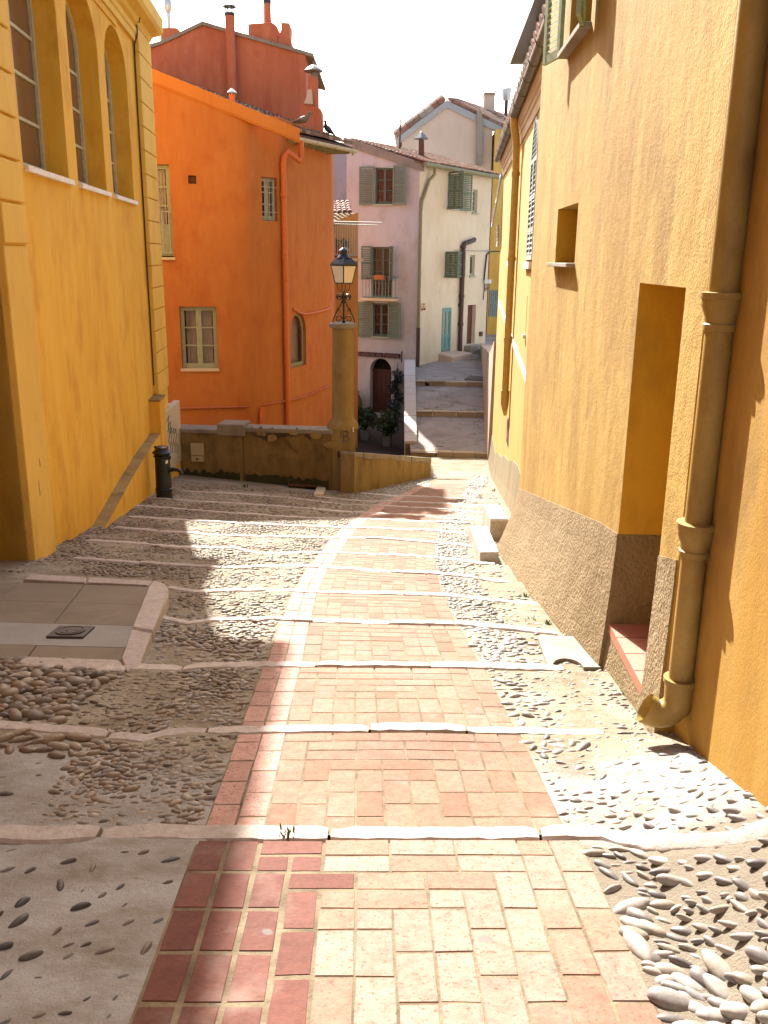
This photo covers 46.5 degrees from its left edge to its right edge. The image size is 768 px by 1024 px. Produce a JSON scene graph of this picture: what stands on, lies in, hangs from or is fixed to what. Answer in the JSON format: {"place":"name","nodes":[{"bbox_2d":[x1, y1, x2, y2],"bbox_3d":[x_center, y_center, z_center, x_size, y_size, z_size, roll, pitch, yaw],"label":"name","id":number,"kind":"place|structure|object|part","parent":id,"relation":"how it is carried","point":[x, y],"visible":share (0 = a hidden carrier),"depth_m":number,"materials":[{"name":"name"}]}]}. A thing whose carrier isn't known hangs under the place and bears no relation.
{"place":"outdoors","nodes":[
{"label":"outdoors","id":0,"kind":"place"},
{"bbox_2d":[335,239,341,257],"bbox_3d":[-1.571,-8.585,29.074,0.413,0.640,0.381,-11,20,-36],"label":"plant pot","id":1,"kind":"object","parent":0,"point":[338,248],"visible":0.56,"depth_m":29.01,"materials":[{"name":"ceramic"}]},
{"bbox_2d":[150,0,529,167],"label":"sky","id":2,"kind":"structure","parent":0,"point":[382,62],"materials":[{"name":"white"}]},
{"bbox_2d":[358,391,362,407],"bbox_3d":[-1.359,-4.476,37.267,0.940,1.150,0.940,1,16,0],"label":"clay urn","id":3,"kind":"object","parent":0,"point":[359,401],"visible":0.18,"depth_m":37.00,"materials":[{"name":"ceramic"}]},
{"bbox_2d":[356,417,403,454],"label":"courtyard","id":4,"kind":"structure","parent":0,"point":[373,443],"depth_m":32.52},
{"bbox_2d":[150,0,325,360],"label":"red house","id":5,"kind":"structure","parent":4,"relation":"on","point":[265,65],"depth_m":24.12,"materials":[{"name":"paint"}]},
{"bbox_2d":[245,0,246,33],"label":"antenna mast","id":6,"kind":"object","parent":5,"relation":"on","point":[245,17],"visible":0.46,"depth_m":24.09,"materials":[{"name":"metal"}]},
{"bbox_2d":[151,61,353,425],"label":"orange house","id":7,"kind":"structure","parent":4,"relation":"on","point":[218,157],"depth_m":21.31,"materials":[{"name":"paint"}]},
{"bbox_2d":[156,165,175,259],"bbox_3d":[-5.481,-6.834,20.439,1.320,2.061,0.285,-1,16,-6],"label":"window","id":8,"kind":"structure","parent":7,"relation":"in","point":[166,239],"depth_m":20.55,"materials":[{"name":"grey paint"}]},
{"bbox_2d":[180,307,218,370],"bbox_3d":[-4.409,-4.124,21.343,0.904,1.500,0.275,-1,16,-6],"label":"window","id":9,"kind":"structure","parent":7,"relation":"in","point":[199,327],"depth_m":21.41,"materials":[{"name":"grey paint"}]},
{"bbox_2d":[227,88,236,101],"bbox_3d":[-3.463,-9.291,20.416,0.230,0.690,0.230,1,16,0],"label":"roof vent","id":10,"kind":"object","parent":7,"relation":"on","point":[231,92],"visible":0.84,"depth_m":20.31,"materials":[{"name":"metal"}]},
{"bbox_2d":[180,384,330,408],"bbox_3d":[-2.806,-2.937,23.134,1.227,0.134,5.270,14,21,39],"label":"conduit","id":11,"kind":"object","parent":7,"relation":"attached to","point":[223,407],"visible":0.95,"depth_m":21.83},
{"bbox_2d":[259,408,263,424],"bbox_3d":[-3.014,-2.318,22.074,0.130,0.507,0.133,1,16,0],"label":"standpipe","id":12,"kind":"object","parent":7,"relation":"attached to","point":[261,415],"visible":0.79,"depth_m":22.02,"materials":[{"name":"orange metal"}]},
{"bbox_2d":[261,178,274,220],"bbox_3d":[-2.818,-7.402,21.190,0.129,0.946,0.501,13,20,36],"label":"window","id":13,"kind":"structure","parent":7,"relation":"in","point":[265,216],"depth_m":21.21,"materials":[{"name":"grey paint"}]},
{"bbox_2d":[280,141,303,424],"bbox_3d":[-2.227,-4.920,22.290,0.164,8.110,0.740,14,21,40],"label":"downpipe","id":14,"kind":"object","parent":7,"relation":"attached to","point":[283,193],"visible":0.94,"depth_m":21.74,"materials":[{"name":"orange metal"}]},
{"bbox_2d":[291,313,303,367],"bbox_3d":[-2.305,-4.459,23.144,0.054,1.368,0.967,6,17,18],"label":"window frame","id":15,"kind":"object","parent":7,"relation":"in","point":[297,315],"depth_m":23.48,"materials":[{"name":"paint"}]},
{"bbox_2d":[292,112,311,126],"bbox_3d":[-1.980,-9.455,21.538,0.490,0.339,0.219,6,17,18],"label":"pigeon","id":16,"kind":"object","parent":7,"relation":"on","point":[303,119],"visible":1,"depth_m":21.49,"materials":[{"name":"ceramic"}]},
{"bbox_2d":[292,307,331,314],"bbox_3d":[-1.887,-5.359,23.715,0.051,0.224,2.552,6,17,18],"label":"conduit","id":17,"kind":"object","parent":7,"relation":"attached to","point":[295,310],"visible":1,"depth_m":23.60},
{"bbox_2d":[300,137,357,155],"bbox_3d":[-1.435,-9.153,22.419,0.198,0.142,2.913,9,18,26],"label":"gutter","id":18,"kind":"object","parent":7,"relation":"attached to","point":[332,146],"visible":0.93,"depth_m":22.43,"materials":[{"name":"metal"}]},
{"bbox_2d":[323,120,335,135],"bbox_3d":[-1.395,-9.781,22.785,0.332,0.394,0.195,15,21,41],"label":"pigeon","id":19,"kind":"object","parent":7,"relation":"on","point":[327,128],"visible":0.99,"depth_m":22.75,"materials":[{"name":"ceramic"}]},
{"bbox_2d":[334,200,362,447],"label":"balcony house","id":20,"kind":"structure","parent":4,"relation":"on","point":[342,210],"depth_m":30.17,"materials":[{"name":"concrete"}]},
{"bbox_2d":[334,234,334,309],"bbox_3d":[-1.630,-7.730,28.892,0.117,2.363,0.099,1,16,0],"label":"conduit","id":21,"kind":"object","parent":20,"relation":"attached to","point":[334,282],"visible":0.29,"depth_m":28.95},
{"bbox_2d":[340,239,350,253],"bbox_3d":[-1.264,-8.586,29.086,0.349,0.641,0.400,11,19,32],"label":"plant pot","id":22,"kind":"object","parent":20,"relation":"on","point":[345,243],"visible":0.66,"depth_m":29.03,"materials":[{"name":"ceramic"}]},
{"bbox_2d":[334,221,381,225],"bbox_3d":[-1.559,-9.271,28.689,2.976,0.144,0.154,0,16,-2],"label":"clothes pole","id":23,"kind":"object","parent":20,"relation":"attached to","point":[357,222],"visible":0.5,"depth_m":28.66,"materials":[{"name":"metal"}]},
{"bbox_2d":[358,405,378,440],"bbox_3d":[-0.691,-3.271,32.851,0.935,1.256,1.018,16,22,42],"label":"planter","id":24,"kind":"object","parent":4,"relation":"on","point":[364,419],"visible":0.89,"depth_m":32.68,"materials":[{"name":"green plant"}]},
{"bbox_2d":[371,409,399,446],"bbox_3d":[0.053,-2.995,31.716,1.025,1.361,1.003,1,16,0],"label":"planter","id":25,"kind":"object","parent":4,"relation":"on","point":[390,426],"visible":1,"depth_m":31.65,"materials":[{"name":"green plant"}]},
{"bbox_2d":[387,364,403,418],"bbox_3d":[0.469,-4.933,36.678,0.771,2.410,0.641,1,16,0],"label":"climbing plant","id":26,"kind":"object","parent":4,"relation":"on","point":[394,389],"visible":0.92,"depth_m":36.61,"materials":[{"name":"green plant"}]},
{"bbox_2d":[404,359,416,455],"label":"ramp wall","id":27,"kind":"structure","parent":4,"relation":"on","point":[410,430],"depth_m":30.01,"materials":[{"name":"white paint"}]},
{"bbox_2d":[0,455,767,1023],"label":"street","id":28,"kind":"structure","parent":0,"point":[82,973],"depth_m":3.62,"materials":[{"name":"grey stone"}]},
{"bbox_2d":[0,0,168,559],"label":"yellow house","id":29,"kind":"structure","parent":28,"relation":"on","point":[83,407],"depth_m":11.13,"materials":[{"name":"paint"}]},
{"bbox_2d":[8,0,74,185],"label":"window","id":30,"kind":"structure","parent":29,"relation":"in","point":[21,18],"depth_m":10.07,"materials":[{"name":"paint"}]},
{"bbox_2d":[65,0,111,196],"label":"window","id":31,"kind":"structure","parent":29,"relation":"in","point":[73,55],"depth_m":12.23,"materials":[{"name":"paint"}]},
{"bbox_2d":[104,45,137,204],"bbox_3d":[-4.215,-6.061,13.746,0.410,2.458,1.732,-1,16,-5],"label":"window","id":32,"kind":"structure","parent":29,"relation":"in","point":[108,81],"depth_m":14.36,"materials":[{"name":"paint"}]},
{"bbox_2d":[134,18,154,384],"bbox_3d":[-4.117,-5.249,15.581,0.151,6.063,0.072,1,16,0],"label":"cable","id":33,"kind":"object","parent":29,"relation":"attached to","point":[143,200],"visible":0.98,"depth_m":15.51,"materials":[{"name":"black metal"}]},
{"bbox_2d":[0,574,168,671],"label":"landing","id":34,"kind":"object","parent":28,"relation":"on","point":[124,617],"visible":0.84,"depth_m":6.51,"materials":[{"name":"beige stone"}]},
{"bbox_2d":[46,626,94,638],"bbox_3d":[-2.152,0.830,6.148,0.250,0.068,0.250,1,16,0],"label":"drain cover","id":35,"kind":"object","parent":34,"relation":"on","point":[70,632],"visible":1,"depth_m":6.09,"materials":[{"name":"metal"}]},
{"bbox_2d":[0,762,180,1023],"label":"cobbles","id":36,"kind":"object","parent":28,"relation":"on","point":[18,921],"visible":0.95,"depth_m":2.79,"materials":[{"name":"stone"}]},
{"bbox_2d":[152,445,182,498],"bbox_3d":[-3.564,-0.637,14.832,0.506,0.959,0.312,1,16,0],"label":"water fountain","id":37,"kind":"object","parent":28,"relation":"on","point":[163,468],"visible":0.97,"depth_m":14.73,"materials":[{"name":"black metal"}]},
{"bbox_2d":[165,400,180,466],"bbox_3d":[-4.347,-1.448,17.838,0.330,1.333,1.596,0,16,-2],"label":"utility cabinet","id":38,"kind":"object","parent":28,"relation":"on","point":[173,421],"visible":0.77,"depth_m":17.91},
{"bbox_3d":[-4.254,-1.486,17.831,0.125,1.253,1.596,0,16,-2],"label":"door","id":39,"kind":"part","parent":38,"relation":"part of","materials":[{"name":"beige metal"}]},
{"bbox_2d":[171,461,180,477],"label":"wall","id":40,"kind":"structure","parent":28,"relation":"on","point":[175,473],"depth_m":18.22,"materials":[{"name":"yellow paint"}]},
{"bbox_2d":[180,420,249,480],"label":"parapet wall","id":41,"kind":"structure","parent":28,"relation":"on","point":[223,442],"depth_m":18.51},
{"bbox_2d":[190,443,203,461],"bbox_3d":[-3.862,-1.233,18.523,0.260,0.382,0.105,2,16,6],"label":"meter box","id":42,"kind":"object","parent":41,"relation":"attached to","point":[197,452],"visible":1,"depth_m":18.48,"materials":[{"name":"beige plastic"}]},
{"bbox_2d":[243,424,337,489],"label":"parapet wall","id":43,"kind":"structure","parent":28,"relation":"on","point":[281,454],"depth_m":18.43,"materials":[{"name":"paint"}]},
{"bbox_2d":[87,539,494,564],"bbox_3d":[-1.109,0.484,10.156,4.722,0.238,0.495,3,16,9],"label":"step edging","id":44,"kind":"object","parent":28,"relation":"on","point":[319,552],"visible":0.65,"depth_m":10.20,"materials":[{"name":"white stone"}]},
{"bbox_2d":[73,556,509,582],"bbox_3d":[-0.967,0.601,9.104,4.470,0.261,0.547,3,16,9],"label":"step edging","id":45,"kind":"object","parent":28,"relation":"on","point":[167,564],"visible":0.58,"depth_m":9.05,"materials":[{"name":"white stone"}]},
{"bbox_2d":[112,526,472,547],"bbox_3d":[-1.166,0.335,11.425,4.668,0.241,0.577,3,16,9],"label":"step edging","id":46,"kind":"object","parent":28,"relation":"on","point":[300,537],"visible":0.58,"depth_m":11.39,"materials":[{"name":"white stone"}]},
{"bbox_2d":[129,516,465,534],"bbox_3d":[-1.225,0.227,12.500,4.749,0.227,0.472,3,16,8],"label":"step edging","id":47,"kind":"object","parent":28,"relation":"on","point":[357,527],"visible":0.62,"depth_m":12.49,"materials":[{"name":"white stone"}]},
{"bbox_2d":[0,720,603,742],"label":"step edging","id":48,"kind":"object","parent":28,"relation":"on","point":[386,727],"visible":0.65,"depth_m":4.48,"materials":[{"name":"white stone"}]},
{"bbox_2d":[288,482,315,487],"bbox_3d":[-1.717,-0.602,18.906,0.627,0.416,1.850,1,16,0],"label":"drain grate","id":49,"kind":"object","parent":28,"relation":"on","point":[293,485],"visible":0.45,"depth_m":18.19,"materials":[{"name":"metal"}]},
{"bbox_2d":[136,505,471,523],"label":"step edging","id":50,"kind":"object","parent":28,"relation":"on","point":[437,521],"visible":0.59,"depth_m":13.52,"materials":[{"name":"white stone"}]},
{"bbox_2d":[147,496,481,520],"bbox_3d":[-1.185,-0.004,14.482,5.629,0.296,0.682,4,16,12],"label":"step edging","id":51,"kind":"object","parent":28,"relation":"on","point":[310,508],"visible":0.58,"depth_m":14.67,"materials":[{"name":"white stone"}]},
{"bbox_2d":[313,486,325,495],"bbox_3d":[-1.279,-0.411,18.077,0.187,0.538,2.520,0,16,-2],"label":"kerb stone","id":52,"kind":"object","parent":28,"relation":"on","point":[319,491],"visible":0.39,"depth_m":17.46,"materials":[{"name":"beige stone"}]},
{"bbox_2d":[181,490,481,512],"bbox_3d":[-0.835,-0.133,15.623,5.502,0.324,0.833,4,16,13],"label":"step edging","id":53,"kind":"object","parent":28,"relation":"on","point":[189,491],"visible":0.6,"depth_m":15.81,"materials":[{"name":"white stone"}]},
{"bbox_2d":[101,660,563,671],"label":"step edging","id":54,"kind":"object","parent":28,"relation":"on","point":[466,665],"visible":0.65,"depth_m":5.62,"materials":[{"name":"white stone"}]},
{"bbox_2d":[327,322,357,490],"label":"lamp column","id":55,"kind":"structure","parent":28,"relation":"on","point":[342,424],"depth_m":18.14,"materials":[{"name":"yellow paint"}]},
{"bbox_2d":[330,244,356,322],"bbox_3d":[-0.798,-4.509,17.700,0.377,1.537,0.377,15,21,41],"label":"street lantern","id":56,"kind":"object","parent":55,"relation":"on","point":[343,264],"visible":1,"depth_m":17.56,"materials":[{"name":"black metal"}]},
{"bbox_2d":[51,484,634,840],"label":"weeds","id":57,"kind":"object","parent":28,"relation":"on","point":[533,618],"visible":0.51,"depth_m":6.91,"materials":[{"name":"green plant"}]},
{"bbox_2d":[168,586,537,603],"bbox_3d":[-0.294,0.773,7.849,3.223,0.197,0.368,2,16,3],"label":"step edging","id":58,"kind":"object","parent":28,"relation":"on","point":[431,594],"visible":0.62,"depth_m":7.89,"materials":[{"name":"white stone"}]},
{"bbox_2d":[163,615,557,635],"bbox_3d":[-0.342,0.891,6.752,3.231,0.187,0.374,1,16,2],"label":"step edging","id":59,"kind":"object","parent":28,"relation":"on","point":[429,623],"visible":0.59,"depth_m":6.78,"materials":[{"name":"white stone"}]},
{"bbox_2d":[0,817,767,852],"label":"step edging","id":60,"kind":"object","parent":28,"relation":"on","point":[12,834],"visible":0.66,"depth_m":3.35,"materials":[{"name":"white stone"}]},
{"bbox_2d":[340,451,430,492],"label":"wall","id":61,"kind":"structure","parent":28,"relation":"on","point":[361,471],"depth_m":19.40,"materials":[{"name":"paint"}]},
{"bbox_2d":[129,483,663,1023],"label":"brick path","id":62,"kind":"structure","parent":28,"relation":"on","point":[448,883],"depth_m":3.18,"materials":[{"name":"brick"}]},
{"bbox_2d":[315,496,482,506],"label":"step edging","id":63,"kind":"object","parent":28,"relation":"on","point":[392,501],"visible":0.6,"depth_m":16.37,"materials":[{"name":"white stone"}]},
{"bbox_2d":[360,492,483,499],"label":"step edging","id":64,"kind":"object","parent":28,"relation":"on","point":[421,496],"visible":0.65,"depth_m":17.41,"materials":[{"name":"white stone"}]},
{"bbox_2d":[468,526,498,564],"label":"stone block","id":65,"kind":"structure","parent":28,"relation":"on","point":[481,541],"depth_m":10.29,"materials":[{"name":"beige stone"}]},
{"bbox_2d":[482,504,507,538],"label":"stone block","id":66,"kind":"structure","parent":28,"relation":"on","point":[494,519],"depth_m":11.65,"materials":[{"name":"beige stone"}]},
{"bbox_2d":[488,0,545,512],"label":"arched shutter house","id":67,"kind":"structure","parent":28,"relation":"on","point":[504,460],"depth_m":16.03,"materials":[{"name":"yellow paint"}]},
{"bbox_2d":[501,117,519,415],"bbox_3d":[2.381,-4.534,16.974,0.168,5.468,0.280,12,19,35],"label":"downpipe","id":68,"kind":"object","parent":67,"relation":"attached to","point":[511,260],"visible":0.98,"depth_m":16.91,"materials":[{"name":"yellow metal"}]},
{"bbox_2d":[495,15,544,162],"bbox_3d":[2.241,-6.765,14.812,0.171,0.091,18.221,2,16,4],"label":"gutter","id":69,"kind":"object","parent":67,"relation":"attached to","point":[534,60],"visible":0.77,"depth_m":13.05,"materials":[{"name":"metal"}]},
{"bbox_2d":[537,636,601,669],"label":"concrete block","id":70,"kind":"structure","parent":28,"relation":"on","point":[555,649],"depth_m":5.98,"materials":[{"name":"white concrete"}]},
{"bbox_2d":[382,474,767,1023],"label":"cobbles","id":71,"kind":"object","parent":28,"relation":"on","point":[678,989],"visible":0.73,"depth_m":3.06,"materials":[{"name":"beige stone"}]},
{"bbox_2d":[496,0,737,733],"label":"ochre house","id":72,"kind":"structure","parent":28,"relation":"on","point":[633,103],"depth_m":5.59,"materials":[{"name":"yellow paint"}]},
{"bbox_2d":[557,21,591,58],"bbox_3d":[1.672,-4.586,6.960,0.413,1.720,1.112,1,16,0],"label":"window sill","id":73,"kind":"structure","parent":72,"relation":"in","point":[579,32],"depth_m":7.09,"materials":[{"name":"beige stone"}]},
{"bbox_2d":[674,48,767,807],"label":"orange ochre house","id":74,"kind":"structure","parent":28,"relation":"on","point":[722,726],"depth_m":3.57,"materials":[{"name":"paint"}]},
{"bbox_2d":[637,0,767,727],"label":"rain pipe","id":75,"kind":"object","parent":74,"relation":"attached to","point":[721,296],"visible":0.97,"depth_m":3.74,"materials":[{"name":"yellow metal"}]},
{"bbox_2d":[410,416,486,452],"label":"lane","id":76,"kind":"structure","parent":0,"point":[451,433],"depth_m":27.71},
{"bbox_2d":[411,449,486,457],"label":"step edging","id":77,"kind":"object","parent":76,"relation":"on","point":[445,453],"visible":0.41,"depth_m":25.95,"materials":[{"name":"white stone"}]},
{"bbox_2d":[416,385,483,411],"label":"lane","id":78,"kind":"structure","parent":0,"point":[451,398],"depth_m":31.35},
{"bbox_2d":[416,410,483,416],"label":"step edging","id":79,"kind":"object","parent":78,"relation":"on","point":[459,413],"visible":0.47,"depth_m":29.64,"materials":[{"name":"white stone"}]},
{"bbox_2d":[415,333,495,381],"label":"lane","id":80,"kind":"structure","parent":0,"point":[461,370],"depth_m":35.62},
{"bbox_2d":[344,132,502,420],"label":"pink cream house","id":81,"kind":"structure","parent":80,"relation":"on","point":[456,207],"depth_m":36.18,"materials":[{"name":"paint"}]},
{"bbox_2d":[374,275,384,279],"bbox_3d":[-0.173,-9.330,35.557,0.436,0.190,0.160,8,17,23],"label":"flower box","id":82,"kind":"object","parent":81,"relation":"attached to","point":[379,277],"visible":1,"depth_m":35.48,"materials":[{"name":"ceramic"}]},
{"bbox_2d":[370,303,388,338],"bbox_3d":[-0.119,-7.793,36.475,0.825,1.379,0.285,8,17,23],"label":"window","id":83,"kind":"structure","parent":81,"relation":"in","point":[381,316],"depth_m":36.55,"materials":[{"name":"green paint"}]},
{"bbox_2d":[358,351,401,361],"bbox_3d":[-0.158,-6.427,36.725,2.010,0.448,0.092,8,17,24],"label":"shop sign","id":84,"kind":"object","parent":81,"relation":"attached to","point":[385,355],"visible":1,"depth_m":36.70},
{"bbox_2d":[369,247,392,298],"bbox_3d":[-0.054,-9.591,35.944,1.032,2.005,0.285,8,17,23],"label":"window","id":85,"kind":"structure","parent":81,"relation":"in","point":[382,253],"depth_m":36.01,"materials":[{"name":"green paint"}]},
{"bbox_2d":[372,368,390,412],"bbox_3d":[-0.028,-5.059,37.441,0.974,1.827,0.100,8,17,23],"label":"door","id":86,"kind":"structure","parent":81,"relation":"in","point":[381,377],"depth_m":37.44,"materials":[{"name":"brown wood"}]},
{"bbox_2d":[372,167,393,205],"bbox_3d":[0.028,-12.731,35.032,0.911,1.411,0.285,8,17,23],"label":"window","id":87,"kind":"structure","parent":81,"relation":"in","point":[385,180],"depth_m":35.10,"materials":[{"name":"green paint"}]},
{"bbox_2d":[393,119,400,148],"bbox_3d":[0.549,-15.789,36.163,0.400,2.993,0.077,1,16,0],"label":"antenna mast","id":88,"kind":"object","parent":81,"relation":"on","point":[399,129],"visible":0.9,"depth_m":36.25,"materials":[{"name":"black metal"}]},
{"bbox_2d":[421,303,425,310],"bbox_3d":[1.577,-8.251,35.966,0.030,0.292,0.349,11,19,33],"label":"wall plaque","id":89,"kind":"object","parent":81,"relation":"attached to","point":[423,306],"depth_m":35.95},
{"bbox_2d":[416,168,436,366],"bbox_3d":[1.630,-9.502,35.458,0.834,7.814,0.241,-12,20,-39],"label":"downpipe","id":90,"kind":"object","parent":81,"relation":"attached to","point":[433,175],"visible":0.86,"depth_m":35.13,"materials":[{"name":"grey metal"}]},
{"bbox_2d":[441,308,451,351],"bbox_3d":[2.611,-7.692,37.790,0.080,1.815,0.744,11,19,33],"label":"teal door","id":91,"kind":"structure","parent":81,"relation":"in","point":[446,312],"depth_m":37.82,"materials":[{"name":"paint"}]},
{"bbox_2d":[444,253,451,277],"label":"window","id":92,"kind":"structure","parent":81,"relation":"in","point":[445,253],"depth_m":37.27,"materials":[{"name":"green paint"}]},
{"bbox_2d":[446,174,458,210],"bbox_3d":[2.740,-13.032,36.478,0.285,1.378,0.940,11,19,33],"label":"window","id":93,"kind":"structure","parent":81,"relation":"in","point":[448,174],"depth_m":36.58,"materials":[{"name":"green paint"}]},
{"bbox_2d":[458,237,476,350],"bbox_3d":[3.588,-9.206,38.622,0.251,5.103,1.273,10,18,29],"label":"soil pipe","id":94,"kind":"object","parent":81,"relation":"attached to","point":[461,294],"visible":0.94,"depth_m":38.09,"materials":[{"name":"brown metal"}]},
{"bbox_2d":[466,305,471,343],"bbox_3d":[3.680,-8.300,39.603,0.060,1.696,0.742,11,19,33],"label":"brown door","id":95,"kind":"structure","parent":81,"relation":"in","point":[469,317],"depth_m":39.72,"materials":[{"name":"brown wood"}]},
{"bbox_2d":[469,255,475,276],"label":"window","id":96,"kind":"structure","parent":81,"relation":"in","point":[471,256],"depth_m":38.88,"materials":[{"name":"grey paint"}]},
{"bbox_2d":[472,190,478,214],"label":"window","id":97,"kind":"structure","parent":81,"relation":"in","point":[473,211],"depth_m":38.17,"materials":[{"name":"grey paint"}]},
{"bbox_2d":[483,279,490,299],"bbox_3d":[4.613,-9.944,40.011,0.152,0.871,0.594,11,19,33],"label":"junction box","id":98,"kind":"object","parent":81,"relation":"attached to","point":[487,282],"visible":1,"depth_m":39.87,"materials":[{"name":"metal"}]},
{"bbox_2d":[483,251,499,279],"bbox_3d":[5.110,-11.442,41.390,0.207,1.280,4.223,5,16,16],"label":"cable","id":99,"kind":"object","parent":81,"relation":"attached to","point":[486,262],"visible":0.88,"depth_m":39.58,"materials":[{"name":"black metal"}]},
{"bbox_2d":[416,380,482,386],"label":"step edging","id":100,"kind":"object","parent":80,"relation":"on","point":[457,383],"visible":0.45,"depth_m":33.14,"materials":[{"name":"white stone"}]},
{"bbox_2d":[393,87,511,169],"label":"gable house","id":101,"kind":"structure","parent":80,"relation":"on","point":[457,129],"depth_m":46.33,"materials":[{"name":"paint"}]},
{"bbox_2d":[464,375,482,380],"bbox_3d":[3.489,-5.048,33.856,0.702,0.124,0.898,6,17,18],"label":"manhole cover","id":102,"kind":"object","parent":80,"relation":"on","point":[474,378],"visible":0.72,"depth_m":33.71,"materials":[{"name":"metal"}]},
{"bbox_2d":[480,341,495,459],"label":"retaining wall","id":103,"kind":"structure","parent":80,"relation":"on","point":[488,354],"depth_m":26.72,"materials":[{"name":"beige paint"}]},
{"bbox_2d":[486,129,502,334],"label":"ochre end house","id":104,"kind":"structure","parent":80,"relation":"on","point":[492,293],"depth_m":47.12,"materials":[{"name":"yellow paint"}]},
{"bbox_2d":[510,0,545,64],"bbox_3d":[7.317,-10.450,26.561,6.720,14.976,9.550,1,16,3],"label":"roof eave","id":105,"kind":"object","parent":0,"point":[520,49],"depth_m":26.20,"materials":[{"name":"metal"}]},
{"label":"ground","id":106,"kind":"structure","parent":0,"visible":0},
{"bbox_2d":[334,154,346,202],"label":"house","id":107,"kind":"structure","parent":106,"relation":"on","point":[340,177],"depth_m":40.42,"materials":[{"name":"pink paint"}]}
]}

